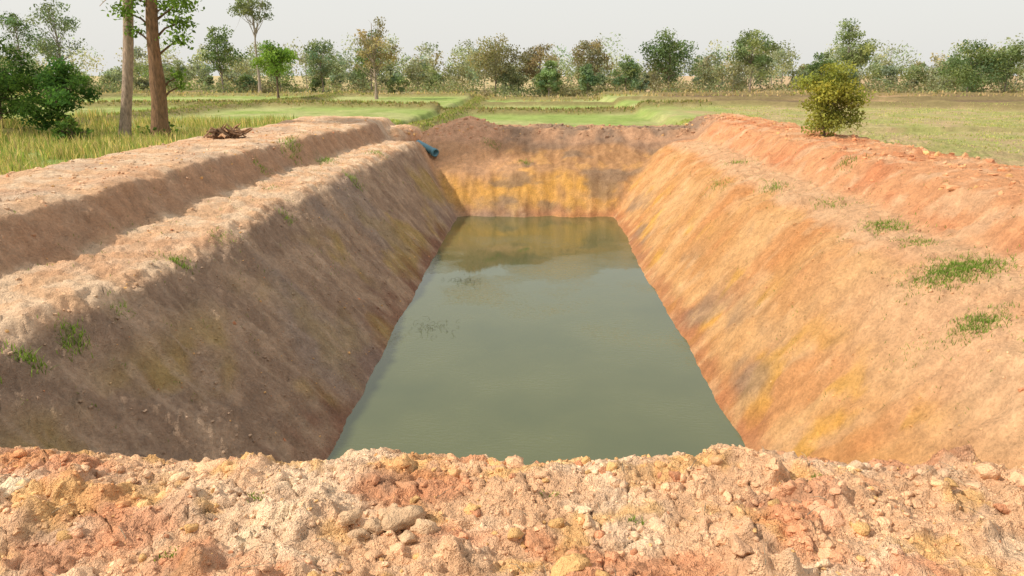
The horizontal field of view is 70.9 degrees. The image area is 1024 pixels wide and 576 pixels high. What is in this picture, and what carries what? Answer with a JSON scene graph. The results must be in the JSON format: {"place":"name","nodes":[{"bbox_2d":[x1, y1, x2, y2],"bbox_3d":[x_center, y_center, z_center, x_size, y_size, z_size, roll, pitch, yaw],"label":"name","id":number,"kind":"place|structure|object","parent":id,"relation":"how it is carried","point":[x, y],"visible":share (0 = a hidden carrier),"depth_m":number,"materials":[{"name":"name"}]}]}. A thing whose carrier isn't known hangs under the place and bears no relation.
{"place":"outdoors","nodes":[
{"label":"outdoors","id":0,"kind":"place"},
{"bbox_2d":[0,76,1023,575],"bbox_3d":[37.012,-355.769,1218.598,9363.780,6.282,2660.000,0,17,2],"label":"ground","id":1,"kind":"structure","parent":0,"point":[580,172],"depth_m":11.99,"materials":[{"name":"soil"}]},
{"bbox_2d":[0,92,19,111],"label":"dark green shrub","id":2,"kind":"object","parent":1,"relation":"on","point":[3,102],"visible":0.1,"depth_m":35.86,"materials":[{"name":"green plant"}]},
{"bbox_2d":[0,9,43,92],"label":"eucalyptus tree","id":3,"kind":"object","parent":1,"relation":"on","point":[15,22],"visible":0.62,"depth_m":100.22,"materials":[{"name":"green plant"}]},
{"bbox_2d":[0,37,47,127],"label":"dark green shrub","id":4,"kind":"object","parent":1,"relation":"on","point":[5,75],"visible":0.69,"depth_m":31.58,"materials":[{"name":"green plant"}]},
{"bbox_2d":[22,0,86,77],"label":"eucalyptus tree","id":5,"kind":"object","parent":1,"relation":"on","point":[44,47],"visible":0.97,"depth_m":95.82,"materials":[{"name":"green plant"}]},
{"bbox_2d":[7,56,102,132],"bbox_3d":[-19.583,-8.012,30.676,3.364,3.712,4.126,0,17,2],"label":"dark green shrub","id":6,"kind":"object","parent":1,"relation":"on","point":[56,84],"visible":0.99,"depth_m":30.28,"materials":[{"name":"green plant"}]},
{"bbox_2d":[50,116,93,140],"bbox_3d":[-18.169,-6.412,29.464,1.534,1.310,1.472,9,19,27],"label":"bush","id":7,"kind":"object","parent":1,"relation":"on","point":[68,123],"visible":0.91,"depth_m":29.27,"materials":[{"name":"green plant"}]},
{"bbox_2d":[100,0,133,137],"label":"tree trunk","id":8,"kind":"object","parent":1,"relation":"on","point":[125,122],"visible":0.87,"depth_m":31.25,"materials":[{"name":"plant"}]},
{"bbox_2d":[101,0,204,140],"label":"roadside tree","id":9,"kind":"object","parent":1,"relation":"on","point":[158,84],"visible":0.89,"depth_m":30.57,"materials":[{"name":"plant"}]},
{"bbox_2d":[200,24,247,92],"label":"broadleaf tree","id":10,"kind":"object","parent":1,"relation":"on","point":[222,52],"visible":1,"depth_m":95.28,"materials":[{"name":"green plant"}]},
{"bbox_2d":[203,123,252,138],"bbox_3d":[-9.695,-5.278,24.469,1.517,0.659,1.210,0,17,2],"label":"brush pile","id":11,"kind":"object","parent":1,"relation":"on","point":[223,132],"visible":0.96,"depth_m":24.29,"materials":[{"name":"brown plant"}]},
{"bbox_2d":[226,0,273,92],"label":"tall slender tree","id":12,"kind":"object","parent":1,"relation":"on","point":[240,9],"visible":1,"depth_m":91.66,"materials":[{"name":"green plant"}]},
{"bbox_2d":[250,40,299,97],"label":"bright green tree","id":13,"kind":"object","parent":1,"relation":"on","point":[273,55],"visible":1,"depth_m":67.96,"materials":[{"name":"green plant"}]},
{"bbox_2d":[303,37,349,91],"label":"broadleaf tree","id":14,"kind":"object","parent":1,"relation":"on","point":[315,58],"visible":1,"depth_m":97.65,"materials":[{"name":"green plant"}]},
{"bbox_2d":[353,30,386,89],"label":"broadleaf tree","id":15,"kind":"object","parent":1,"relation":"on","point":[359,59],"visible":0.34,"depth_m":98.22,"materials":[{"name":"green plant"}]},
{"bbox_2d":[348,16,400,98],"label":"sparse brown tree","id":16,"kind":"object","parent":1,"relation":"on","point":[373,43],"visible":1,"depth_m":76.14,"materials":[{"name":"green plant"}]},
{"bbox_2d":[416,140,438,156],"bbox_3d":[-4.050,-6.639,34.140,0.384,0.710,1.450,-15,22,-42],"label":"blue drain pipe","id":17,"kind":"object","parent":1,"relation":"on","point":[432,151],"visible":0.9,"depth_m":33.86,"materials":[{"name":"plastic"}]},
{"bbox_2d":[462,33,530,91],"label":"broadleaf tree","id":18,"kind":"object","parent":1,"relation":"on","point":[493,56],"visible":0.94,"depth_m":100.03,"materials":[{"name":"green plant"}]},
{"bbox_2d":[0,443,1023,575],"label":"dirt clods","id":19,"kind":"object","parent":1,"relation":"on","point":[394,517],"visible":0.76,"depth_m":3.75,"materials":[{"name":"soil"}]},
{"bbox_2d":[0,113,1023,460],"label":"soil rubble","id":20,"kind":"object","parent":1,"relation":"on","point":[944,185],"visible":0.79,"depth_m":17.37,"materials":[{"name":"brown soil"}]},
{"bbox_2d":[0,127,1023,560],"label":"weed tufts","id":21,"kind":"object","parent":1,"relation":"on","point":[954,269],"visible":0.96,"depth_m":11.33,"materials":[{"name":"green plant"}]},
{"bbox_2d":[1,30,1023,94],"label":"distant treeline","id":22,"kind":"object","parent":1,"relation":"on","point":[424,70],"visible":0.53,"depth_m":122.84,"materials":[{"name":"green plant"}]},
{"bbox_2d":[21,77,1023,96],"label":"undergrowth","id":23,"kind":"object","parent":1,"relation":"on","point":[573,90],"visible":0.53,"depth_m":99.65,"materials":[{"name":"green plant"}]},
{"bbox_2d":[517,43,564,93],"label":"broadleaf tree","id":24,"kind":"object","parent":1,"relation":"on","point":[534,58],"visible":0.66,"depth_m":102.25,"materials":[{"name":"green plant"}]},
{"bbox_2d":[534,60,563,96],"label":"young tree","id":25,"kind":"object","parent":1,"relation":"on","point":[549,75],"visible":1,"depth_m":93.84,"materials":[{"name":"green plant"}]},
{"bbox_2d":[577,63,601,94],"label":"young tree","id":26,"kind":"object","parent":1,"relation":"on","point":[586,78],"visible":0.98,"depth_m":94.14,"materials":[{"name":"green plant"}]},
{"bbox_2d":[569,39,614,90],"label":"broadleaf tree","id":27,"kind":"object","parent":1,"relation":"on","point":[595,49],"visible":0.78,"depth_m":105.37,"materials":[{"name":"green plant"}]},
{"bbox_2d":[610,54,645,90],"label":"young tree","id":28,"kind":"object","parent":1,"relation":"on","point":[630,68],"visible":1,"depth_m":93.03,"materials":[{"name":"green plant"}]},
{"bbox_2d":[635,27,704,89],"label":"broadleaf tree","id":29,"kind":"object","parent":1,"relation":"on","point":[665,50],"visible":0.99,"depth_m":99.52,"materials":[{"name":"green plant"}]},
{"bbox_2d":[725,28,782,91],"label":"broadleaf tree","id":30,"kind":"object","parent":1,"relation":"on","point":[755,60],"visible":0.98,"depth_m":100.95,"materials":[{"name":"green plant"}]},
{"bbox_2d":[804,52,839,83],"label":"broadleaf tree","id":31,"kind":"object","parent":1,"relation":"on","point":[815,67],"visible":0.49,"depth_m":94.20,"materials":[{"name":"green plant"}]},
{"bbox_2d":[789,55,876,136],"bbox_3d":[10.550,-6.141,23.614,2.652,2.847,2.818,0,17,2],"label":"yellow green shrub","id":32,"kind":"object","parent":1,"relation":"on","point":[834,93],"visible":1,"depth_m":23.24,"materials":[{"name":"green plant"}]},
{"bbox_2d":[832,17,882,72],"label":"broadleaf tree","id":33,"kind":"object","parent":1,"relation":"on","point":[861,57],"visible":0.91,"depth_m":104.04,"materials":[{"name":"green plant"}]},
{"bbox_2d":[933,34,1013,91],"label":"broadleaf tree","id":34,"kind":"object","parent":1,"relation":"on","point":[984,57],"visible":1,"depth_m":90.30,"materials":[{"name":"green plant"}]},
{"bbox_2d":[985,39,1023,90],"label":"broadleaf tree","id":35,"kind":"object","parent":1,"relation":"on","point":[1012,55],"visible":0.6,"depth_m":93.21,"materials":[{"name":"green plant"}]},
{"bbox_2d":[0,89,1023,174],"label":"field grass","id":36,"kind":"structure","parent":0,"point":[100,140],"depth_m":36.13,"materials":[{"name":"green plant"}]},
{"bbox_2d":[0,0,1023,75],"label":"sky","id":37,"kind":"structure","parent":0,"point":[928,27],"materials":[{"name":"white"}]},
{"bbox_2d":[326,216,744,464],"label":"pond water","id":38,"kind":"structure","parent":0,"point":[568,340],"depth_m":15.70,"materials":[{"name":"green liquid"}]},
{"bbox_2d":[408,316,458,335],"bbox_3d":[-1.909,0.955,17.771,1.215,0.140,1.569,0,17,2],"label":"water weed","id":39,"kind":"object","parent":38,"relation":"on","point":[432,325],"visible":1,"depth_m":17.67,"materials":[{"name":"green plant"}]}
]}

